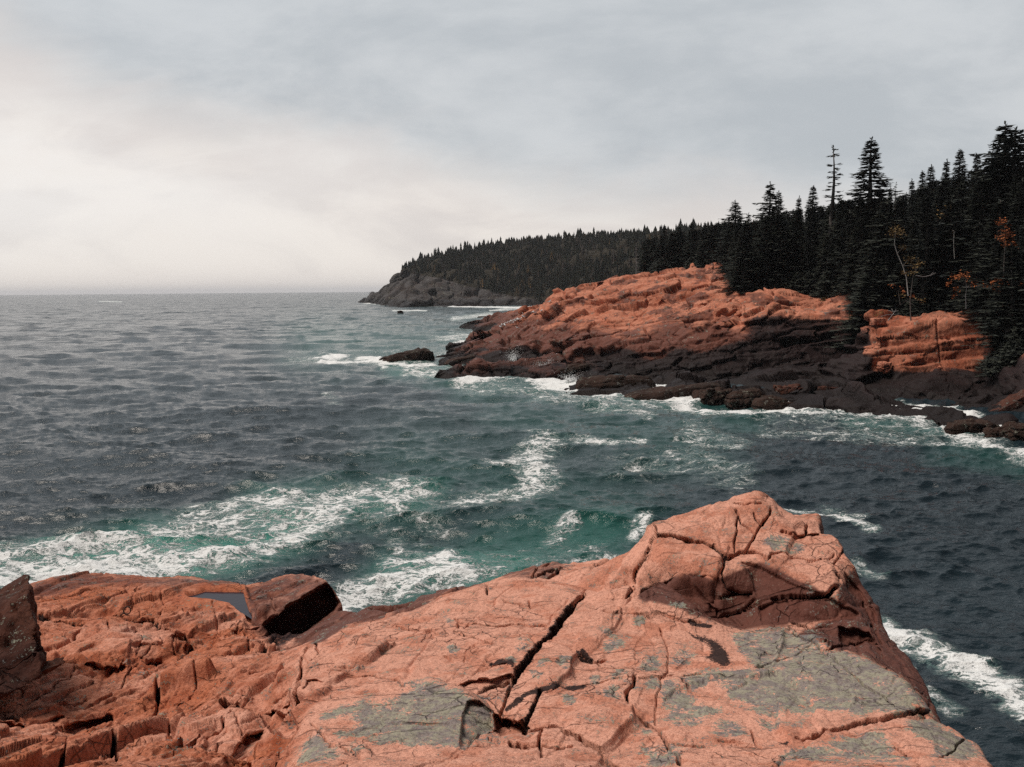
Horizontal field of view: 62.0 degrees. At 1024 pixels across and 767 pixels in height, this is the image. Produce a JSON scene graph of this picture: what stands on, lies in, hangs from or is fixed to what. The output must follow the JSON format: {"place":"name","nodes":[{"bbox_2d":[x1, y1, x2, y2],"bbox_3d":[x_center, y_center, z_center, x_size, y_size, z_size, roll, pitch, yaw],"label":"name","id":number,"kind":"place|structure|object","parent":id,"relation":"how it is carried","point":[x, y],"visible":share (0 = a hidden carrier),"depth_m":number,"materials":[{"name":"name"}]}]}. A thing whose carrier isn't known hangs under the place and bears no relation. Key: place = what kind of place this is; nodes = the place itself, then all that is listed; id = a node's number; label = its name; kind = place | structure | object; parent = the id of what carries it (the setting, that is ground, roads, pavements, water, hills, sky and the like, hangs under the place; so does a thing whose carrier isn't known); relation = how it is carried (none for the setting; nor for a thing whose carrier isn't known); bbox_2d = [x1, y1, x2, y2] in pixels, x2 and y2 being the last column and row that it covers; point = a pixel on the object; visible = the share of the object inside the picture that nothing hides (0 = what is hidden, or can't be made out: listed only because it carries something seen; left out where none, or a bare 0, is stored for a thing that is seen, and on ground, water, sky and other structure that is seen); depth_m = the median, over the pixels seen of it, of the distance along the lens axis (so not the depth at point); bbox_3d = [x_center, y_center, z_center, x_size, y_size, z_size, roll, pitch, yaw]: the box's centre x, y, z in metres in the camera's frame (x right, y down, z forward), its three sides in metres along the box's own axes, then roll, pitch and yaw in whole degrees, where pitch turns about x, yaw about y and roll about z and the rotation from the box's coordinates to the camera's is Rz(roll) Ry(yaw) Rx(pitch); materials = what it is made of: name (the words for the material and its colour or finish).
{"place":"outdoors","nodes":[
{"label":"outdoors","id":0,"kind":"place"},
{"bbox_2d":[0,491,992,766],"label":"ground","id":1,"kind":"structure","parent":0,"point":[746,629],"depth_m":11.71,"materials":[{"name":"pink stone"}]},
{"bbox_2d":[0,574,46,698],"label":"boulder","id":2,"kind":"object","parent":1,"relation":"on","point":[23,657],"visible":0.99,"depth_m":12.36,"materials":[{"name":"stone"}]},
{"bbox_2d":[41,657,64,676],"bbox_3d":[-6.758,4.118,12.275,0.414,0.208,0.921,-1,6,0],"label":"stone","id":3,"kind":"object","parent":1,"relation":"on","point":[54,664],"visible":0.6,"depth_m":12.31,"materials":[{"name":"stone"}]},
{"bbox_2d":[189,592,251,618],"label":"tide pool","id":4,"kind":"structure","parent":1,"relation":"on","point":[236,600],"depth_m":20.83,"materials":[{"name":"grey liquid"}]},
{"bbox_2d":[0,292,1023,766],"bbox_3d":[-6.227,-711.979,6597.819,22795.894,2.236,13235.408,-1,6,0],"label":"sea","id":5,"kind":"structure","parent":0,"point":[246,438],"depth_m":66.37,"materials":[{"name":"liquid"}]},
{"bbox_2d":[379,347,434,361],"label":"sea rock","id":6,"kind":"object","parent":5,"relation":"in","point":[418,353],"visible":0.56,"depth_m":167.38,"materials":[{"name":"stone"}]},
{"bbox_2d":[557,363,590,374],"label":"rock slab","id":7,"kind":"object","parent":5,"relation":"in","point":[572,368],"visible":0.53,"depth_m":133.49,"materials":[{"name":"stone"}]},
{"bbox_2d":[575,374,655,389],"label":"rock slab","id":8,"kind":"object","parent":5,"relation":"in","point":[608,381],"visible":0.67,"depth_m":119.18,"materials":[{"name":"stone"}]},
{"bbox_2d":[624,382,724,399],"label":"rock slab","id":9,"kind":"object","parent":5,"relation":"in","point":[662,392],"visible":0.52,"depth_m":107.16,"materials":[{"name":"stone"}]},
{"bbox_2d":[699,387,731,405],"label":"boulder","id":10,"kind":"object","parent":5,"relation":"in","point":[716,396],"visible":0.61,"depth_m":103.70,"materials":[{"name":"stone"}]},
{"bbox_2d":[434,249,1023,425],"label":"headland","id":11,"kind":"structure","parent":5,"relation":"in","point":[672,327],"depth_m":136.65,"materials":[{"name":"stone"}]},
{"bbox_2d":[444,354,473,364],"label":"rock slab","id":12,"kind":"object","parent":11,"relation":"attached to","point":[461,359],"visible":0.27,"depth_m":159.28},
{"bbox_2d":[633,245,656,273],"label":"spruce tree","id":13,"kind":"object","parent":11,"relation":"on","point":[646,254],"visible":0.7,"depth_m":239.21,"materials":[{"name":"green plant"}]},
{"bbox_2d":[650,257,669,272],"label":"spruce bush","id":14,"kind":"object","parent":11,"relation":"on","point":[660,264],"visible":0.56,"depth_m":212.89,"materials":[{"name":"green plant"}]},
{"bbox_2d":[651,235,669,264],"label":"spruce tree","id":15,"kind":"object","parent":11,"relation":"on","point":[659,253],"visible":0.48,"depth_m":227.86,"materials":[{"name":"green plant"}]},
{"bbox_2d":[661,233,683,268],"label":"spruce tree","id":16,"kind":"object","parent":11,"relation":"on","point":[671,260],"visible":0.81,"depth_m":225.25,"materials":[{"name":"green plant"}]},
{"bbox_2d":[668,232,685,267],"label":"spruce tree","id":17,"kind":"object","parent":11,"relation":"on","point":[676,241],"visible":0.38,"depth_m":228.60,"materials":[{"name":"green plant"}]},
{"bbox_2d":[679,222,693,266],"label":"spruce tree","id":18,"kind":"object","parent":11,"relation":"on","point":[691,228],"visible":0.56,"depth_m":232.82,"materials":[{"name":"green plant"}]},
{"bbox_2d":[680,229,698,259],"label":"spruce tree","id":19,"kind":"object","parent":11,"relation":"on","point":[694,244],"visible":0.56,"depth_m":230.72,"materials":[{"name":"green plant"}]},
{"bbox_2d":[687,226,712,262],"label":"spruce tree","id":20,"kind":"object","parent":11,"relation":"on","point":[703,237],"visible":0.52,"depth_m":209.99,"materials":[{"name":"green plant"}]},
{"bbox_2d":[692,225,724,266],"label":"spruce tree","id":21,"kind":"object","parent":11,"relation":"on","point":[712,241],"visible":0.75,"depth_m":205.94,"materials":[{"name":"green plant"}]},
{"bbox_2d":[712,223,736,273],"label":"spruce tree","id":22,"kind":"object","parent":11,"relation":"on","point":[728,242],"visible":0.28,"depth_m":181.39,"materials":[{"name":"green plant"}]},
{"bbox_2d":[707,199,752,270],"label":"spruce tree","id":23,"kind":"object","parent":11,"relation":"on","point":[733,215],"visible":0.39,"depth_m":184.75,"materials":[{"name":"green plant"}]},
{"bbox_2d":[724,230,743,281],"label":"spruce tree","id":24,"kind":"object","parent":11,"relation":"on","point":[736,233],"visible":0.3,"depth_m":170.94,"materials":[{"name":"green plant"}]},
{"bbox_2d":[713,221,756,278],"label":"spruce tree","id":25,"kind":"object","parent":11,"relation":"on","point":[739,229],"visible":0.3,"depth_m":176.65,"materials":[{"name":"green plant"}]},
{"bbox_2d":[719,231,765,293],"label":"spruce tree","id":26,"kind":"object","parent":11,"relation":"on","point":[746,270],"visible":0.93,"depth_m":160.33,"materials":[{"name":"green plant"}]},
{"bbox_2d":[723,221,762,284],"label":"spruce tree","id":27,"kind":"object","parent":11,"relation":"on","point":[746,231],"visible":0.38,"depth_m":164.61,"materials":[{"name":"green plant"}]},
{"bbox_2d":[729,274,763,293],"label":"spruce bush","id":28,"kind":"object","parent":11,"relation":"on","point":[749,290],"visible":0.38,"depth_m":160.36,"materials":[{"name":"green plant"}]},
{"bbox_2d":[731,218,781,283],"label":"spruce tree","id":29,"kind":"object","parent":11,"relation":"on","point":[761,228],"visible":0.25,"depth_m":165.43,"materials":[{"name":"green plant"}]},
{"bbox_2d":[750,220,786,286],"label":"spruce tree","id":30,"kind":"object","parent":11,"relation":"on","point":[767,245],"visible":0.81,"depth_m":160.75,"materials":[{"name":"green plant"}]},
{"bbox_2d":[748,181,791,248],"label":"spruce tree","id":31,"kind":"object","parent":11,"relation":"on","point":[770,213],"visible":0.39,"depth_m":174.61,"materials":[{"name":"green plant"}]},
{"bbox_2d":[753,211,804,281],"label":"spruce tree","id":32,"kind":"object","parent":11,"relation":"on","point":[781,244],"visible":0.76,"depth_m":162.67,"materials":[{"name":"green plant"}]},
{"bbox_2d":[769,191,789,250],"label":"spruce tree","id":33,"kind":"object","parent":11,"relation":"on","point":[780,202],"visible":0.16,"depth_m":175.60,"materials":[{"name":"green plant"}]},
{"bbox_2d":[768,267,795,289],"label":"spruce bush","id":34,"kind":"object","parent":11,"relation":"on","point":[783,280],"visible":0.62,"depth_m":160.08,"materials":[{"name":"green plant"}]},
{"bbox_2d":[783,271,812,293],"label":"spruce bush","id":35,"kind":"object","parent":11,"relation":"on","point":[796,278],"visible":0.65,"depth_m":158.57,"materials":[{"name":"green plant"}]},
{"bbox_2d":[784,209,812,275],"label":"spruce tree","id":36,"kind":"object","parent":11,"relation":"on","point":[797,225],"visible":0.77,"depth_m":164.23,"materials":[{"name":"green plant"}]},
{"bbox_2d":[794,271,817,294],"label":"spruce bush","id":37,"kind":"object","parent":11,"relation":"on","point":[809,286],"visible":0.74,"depth_m":157.64,"materials":[{"name":"green plant"}]},
{"bbox_2d":[794,185,825,269],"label":"spruce tree","id":38,"kind":"object","parent":11,"relation":"on","point":[810,205],"visible":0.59,"depth_m":169.03,"materials":[{"name":"green plant"}]},
{"bbox_2d":[808,270,833,298],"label":"spruce bush","id":39,"kind":"object","parent":11,"relation":"on","point":[820,286],"visible":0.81,"depth_m":154.57,"materials":[{"name":"green plant"}]},
{"bbox_2d":[810,205,837,270],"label":"spruce tree","id":40,"kind":"object","parent":11,"relation":"on","point":[825,230],"visible":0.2,"depth_m":165.35,"materials":[{"name":"green plant"}]},
{"bbox_2d":[808,235,841,286],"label":"spruce tree","id":41,"kind":"object","parent":11,"relation":"on","point":[826,252],"visible":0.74,"depth_m":156.56,"materials":[{"name":"green plant"}]},
{"bbox_2d":[817,145,843,260],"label":"spruce tree","id":42,"kind":"object","parent":11,"relation":"on","point":[831,212],"visible":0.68,"depth_m":161.27,"materials":[{"name":"green plant"}]},
{"bbox_2d":[822,275,840,296],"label":"spruce bush","id":43,"kind":"object","parent":11,"relation":"on","point":[833,289],"visible":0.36,"depth_m":152.99,"materials":[{"name":"green plant"}]},
{"bbox_2d":[816,197,850,272],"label":"spruce tree","id":44,"kind":"object","parent":11,"relation":"on","point":[840,203],"visible":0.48,"depth_m":157.44,"materials":[{"name":"green plant"}]},
{"bbox_2d":[820,210,855,283],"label":"spruce tree","id":45,"kind":"object","parent":11,"relation":"on","point":[844,230],"visible":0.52,"depth_m":152.36,"materials":[{"name":"green plant"}]},
{"bbox_2d":[812,201,870,276],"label":"spruce tree","id":46,"kind":"object","parent":11,"relation":"on","point":[848,206],"visible":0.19,"depth_m":156.82,"materials":[{"name":"green plant"}]},
{"bbox_2d":[829,217,872,291],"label":"spruce tree","id":47,"kind":"object","parent":11,"relation":"on","point":[861,236],"visible":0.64,"depth_m":143.53,"materials":[{"name":"green plant"}]},
{"bbox_2d":[836,197,875,276],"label":"spruce tree","id":48,"kind":"object","parent":11,"relation":"on","point":[861,204],"visible":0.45,"depth_m":149.00,"materials":[{"name":"green plant"}]},
{"bbox_2d":[843,241,872,298],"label":"spruce tree","id":49,"kind":"object","parent":11,"relation":"on","point":[860,260],"visible":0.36,"depth_m":141.06,"materials":[{"name":"green plant"}]},
{"bbox_2d":[826,257,906,347],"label":"spruce tree","id":50,"kind":"object","parent":11,"relation":"on","point":[862,308],"visible":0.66,"depth_m":128.41,"materials":[{"name":"green plant"}]},
{"bbox_2d":[822,136,910,266],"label":"spruce tree","id":51,"kind":"object","parent":11,"relation":"on","point":[867,184],"visible":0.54,"depth_m":155.57,"materials":[{"name":"green plant"}]},
{"bbox_2d":[850,238,891,309],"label":"spruce tree","id":52,"kind":"object","parent":11,"relation":"on","point":[871,254],"visible":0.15,"depth_m":137.21,"materials":[{"name":"green plant"}]},
{"bbox_2d":[839,197,916,307],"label":"spruce tree","id":53,"kind":"object","parent":11,"relation":"on","point":[885,249],"visible":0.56,"depth_m":133.16,"materials":[{"name":"green plant"}]},
{"bbox_2d":[876,361,891,373],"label":"boulder","id":54,"kind":"object","parent":11,"relation":"on","point":[884,367],"visible":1,"depth_m":114.92,"materials":[{"name":"stone"}]},
{"bbox_2d":[866,197,906,243],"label":"spruce tree","id":55,"kind":"object","parent":11,"relation":"on","point":[879,207],"visible":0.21,"depth_m":151.80,"materials":[{"name":"green plant"}]},
{"bbox_2d":[879,262,913,315],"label":"spruce tree","id":56,"kind":"object","parent":11,"relation":"on","point":[898,280],"visible":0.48,"depth_m":128.09,"materials":[{"name":"green plant"}]},
{"bbox_2d":[885,197,911,262],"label":"spruce tree","id":57,"kind":"object","parent":11,"relation":"on","point":[899,204],"visible":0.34,"depth_m":144.76,"materials":[{"name":"green plant"}]},
{"bbox_2d":[885,225,920,295],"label":"birch tree","id":58,"kind":"object","parent":11,"relation":"on","point":[898,231],"visible":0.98,"depth_m":119.52,"materials":[{"name":"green plant"}]},
{"bbox_2d":[899,299,921,316],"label":"spruce bush","id":59,"kind":"object","parent":11,"relation":"on","point":[906,311],"visible":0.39,"depth_m":125.00,"materials":[{"name":"green plant"}]},
{"bbox_2d":[905,178,916,228],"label":"spruce tree","id":60,"kind":"object","parent":11,"relation":"on","point":[911,195],"visible":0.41,"depth_m":172.68,"materials":[{"name":"green plant"}]},
{"bbox_2d":[901,186,923,237],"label":"spruce tree","id":61,"kind":"object","parent":11,"relation":"on","point":[916,200],"visible":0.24,"depth_m":169.11,"materials":[{"name":"green plant"}]},
{"bbox_2d":[900,186,933,247],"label":"spruce tree","id":62,"kind":"object","parent":11,"relation":"on","point":[926,190],"visible":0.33,"depth_m":162.66,"materials":[{"name":"green plant"}]},
{"bbox_2d":[901,243,932,298],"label":"spruce tree","id":63,"kind":"object","parent":11,"relation":"on","point":[911,277],"visible":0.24,"depth_m":133.13,"materials":[{"name":"green plant"}]},
{"bbox_2d":[913,164,936,218],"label":"spruce tree","id":64,"kind":"object","parent":11,"relation":"on","point":[930,178],"visible":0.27,"depth_m":172.13,"materials":[{"name":"green plant"}]},
{"bbox_2d":[903,195,950,311],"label":"spruce tree","id":65,"kind":"object","parent":11,"relation":"on","point":[924,282],"visible":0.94,"depth_m":124.65,"materials":[{"name":"green plant"}]},
{"bbox_2d":[906,222,956,300],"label":"spruce tree","id":66,"kind":"object","parent":11,"relation":"on","point":[939,228],"visible":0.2,"depth_m":130.41,"materials":[{"name":"green plant"}]},
{"bbox_2d":[929,182,943,253],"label":"spruce tree","id":67,"kind":"object","parent":11,"relation":"on","point":[940,200],"visible":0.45,"depth_m":144.91,"materials":[{"name":"green plant"}]},
{"bbox_2d":[911,178,969,248],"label":"spruce tree","id":68,"kind":"object","parent":11,"relation":"on","point":[946,191],"visible":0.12,"depth_m":160.86,"materials":[{"name":"green plant"}]},
{"bbox_2d":[901,196,980,306],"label":"spruce tree","id":69,"kind":"object","parent":11,"relation":"on","point":[958,247],"visible":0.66,"depth_m":125.27,"materials":[{"name":"green plant"}]},
{"bbox_2d":[940,159,950,197],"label":"spruce tree","id":70,"kind":"object","parent":11,"relation":"on","point":[946,169],"visible":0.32,"depth_m":168.63,"materials":[{"name":"green plant"}]},
{"bbox_2d":[933,284,959,311],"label":"spruce bush","id":71,"kind":"object","parent":11,"relation":"on","point":[950,292],"visible":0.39,"depth_m":124.68,"materials":[{"name":"green plant"}]},
{"bbox_2d":[931,210,971,287],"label":"spruce tree","id":72,"kind":"object","parent":11,"relation":"on","point":[953,237],"visible":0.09,"depth_m":131.41,"materials":[{"name":"green plant"}]},
{"bbox_2d":[945,291,966,312],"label":"spruce bush","id":73,"kind":"object","parent":11,"relation":"on","point":[959,296],"visible":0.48,"depth_m":122.70,"materials":[{"name":"green plant"}]},
{"bbox_2d":[944,149,969,207],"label":"spruce tree","id":74,"kind":"object","parent":11,"relation":"on","point":[959,157],"visible":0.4,"depth_m":164.59,"materials":[{"name":"green plant"}]},
{"bbox_2d":[953,187,968,234],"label":"spruce tree","id":75,"kind":"object","parent":11,"relation":"on","point":[961,192],"visible":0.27,"depth_m":159.16,"materials":[{"name":"green plant"}]},
{"bbox_2d":[945,240,983,302],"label":"spruce tree","id":76,"kind":"object","parent":11,"relation":"on","point":[977,246],"visible":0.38,"depth_m":122.87,"materials":[{"name":"green plant"}]},
{"bbox_2d":[945,270,988,308],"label":"maple sapling","id":77,"kind":"object","parent":11,"relation":"on","point":[957,278],"visible":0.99,"depth_m":113.33,"materials":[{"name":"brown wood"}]},
{"bbox_2d":[966,153,982,206],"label":"spruce tree","id":78,"kind":"object","parent":11,"relation":"on","point":[975,167],"visible":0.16,"depth_m":162.13,"materials":[{"name":"green plant"}]},
{"bbox_2d":[961,222,988,289],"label":"spruce tree","id":79,"kind":"object","parent":11,"relation":"on","point":[979,226],"visible":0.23,"depth_m":127.02,"materials":[{"name":"green plant"}]},
{"bbox_2d":[945,176,1020,282],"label":"spruce tree","id":80,"kind":"object","parent":11,"relation":"on","point":[981,201],"visible":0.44,"depth_m":130.20,"materials":[{"name":"green plant"}]},
{"bbox_2d":[947,199,1023,312],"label":"spruce tree","id":81,"kind":"object","parent":11,"relation":"on","point":[1000,207],"visible":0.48,"depth_m":118.44,"materials":[{"name":"green plant"}]},
{"bbox_2d":[974,345,999,376],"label":"spruce bush","id":82,"kind":"object","parent":11,"relation":"on","point":[987,357],"visible":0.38,"depth_m":107.47,"materials":[{"name":"green plant"}]},
{"bbox_2d":[954,221,1023,323],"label":"spruce tree","id":83,"kind":"object","parent":11,"relation":"on","point":[995,263],"visible":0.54,"depth_m":113.71,"materials":[{"name":"green plant"}]},
{"bbox_2d":[959,121,1021,225],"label":"spruce tree","id":84,"kind":"object","parent":11,"relation":"on","point":[1001,136],"visible":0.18,"depth_m":146.42,"materials":[{"name":"green plant"}]},
{"bbox_2d":[959,126,1023,231],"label":"spruce tree","id":85,"kind":"object","parent":11,"relation":"on","point":[1014,160],"visible":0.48,"depth_m":142.54,"materials":[{"name":"green plant"}]},
{"bbox_2d":[975,339,1008,375],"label":"spruce bush","id":86,"kind":"object","parent":11,"relation":"on","point":[997,351],"visible":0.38,"depth_m":107.02,"materials":[{"name":"green plant"}]},
{"bbox_2d":[962,242,1023,348],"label":"spruce tree","id":87,"kind":"object","parent":11,"relation":"on","point":[1014,308],"visible":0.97,"depth_m":107.57,"materials":[{"name":"green plant"}]},
{"bbox_2d":[987,339,1023,372],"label":"spruce bush","id":88,"kind":"object","parent":11,"relation":"on","point":[1007,352],"visible":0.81,"depth_m":104.47,"materials":[{"name":"green plant"}]},
{"bbox_2d":[994,217,1018,276],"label":"maple tree","id":89,"kind":"object","parent":11,"relation":"on","point":[1005,235],"visible":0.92,"depth_m":110.51,"materials":[{"name":"orange plant"}]},
{"bbox_2d":[989,325,1023,364],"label":"spruce bush","id":90,"kind":"object","parent":11,"relation":"on","point":[1020,334],"visible":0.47,"depth_m":105.51,"materials":[{"name":"green plant"}]},
{"bbox_2d":[997,170,1023,273],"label":"spruce tree","id":91,"kind":"object","parent":11,"relation":"on","point":[1014,189],"visible":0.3,"depth_m":134.59,"materials":[{"name":"green plant"}]},
{"bbox_2d":[723,387,764,409],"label":"boulder","id":92,"kind":"object","parent":5,"relation":"in","point":[740,399],"visible":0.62,"depth_m":101.26,"materials":[{"name":"stone"}]},
{"bbox_2d":[751,395,788,409],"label":"boulder","id":93,"kind":"object","parent":5,"relation":"in","point":[769,402],"visible":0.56,"depth_m":98.74,"materials":[{"name":"stone"}]},
{"bbox_2d":[773,383,802,394],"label":"boulder","id":94,"kind":"object","parent":5,"relation":"in","point":[784,389],"visible":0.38,"depth_m":111.83,"materials":[{"name":"stone"}]},
{"bbox_2d":[944,418,999,434],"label":"boulder","id":95,"kind":"object","parent":5,"relation":"in","point":[970,425],"visible":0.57,"depth_m":80.69,"materials":[{"name":"stone"}]},
{"bbox_2d":[983,426,1004,437],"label":"boulder","id":96,"kind":"object","parent":5,"relation":"in","point":[989,432],"visible":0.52,"depth_m":78.46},
{"bbox_2d":[990,389,1023,411],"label":"rock slab","id":97,"kind":"object","parent":5,"relation":"in","point":[1010,402],"visible":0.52,"depth_m":94.01,"materials":[{"name":"stone"}]},
{"bbox_2d":[1001,421,1023,440],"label":"boulder","id":98,"kind":"object","parent":5,"relation":"in","point":[1012,430],"visible":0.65,"depth_m":77.36,"materials":[{"name":"stone"}]},
{"bbox_2d":[0,0,1023,294],"label":"sky","id":99,"kind":"structure","parent":0,"point":[147,146],"materials":[{"name":"grey"}]},
{"bbox_2d":[358,231,683,306],"bbox_3d":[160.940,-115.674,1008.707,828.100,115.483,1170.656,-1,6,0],"label":"hills","id":100,"kind":"structure","parent":0,"point":[404,287],"depth_m":791.04,"materials":[{"name":"stone"}]},
{"bbox_2d":[401,218,761,298],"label":"forest","id":101,"kind":"object","parent":100,"relation":"on","point":[530,258],"visible":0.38,"depth_m":863.19,"materials":[{"name":"green plant"}]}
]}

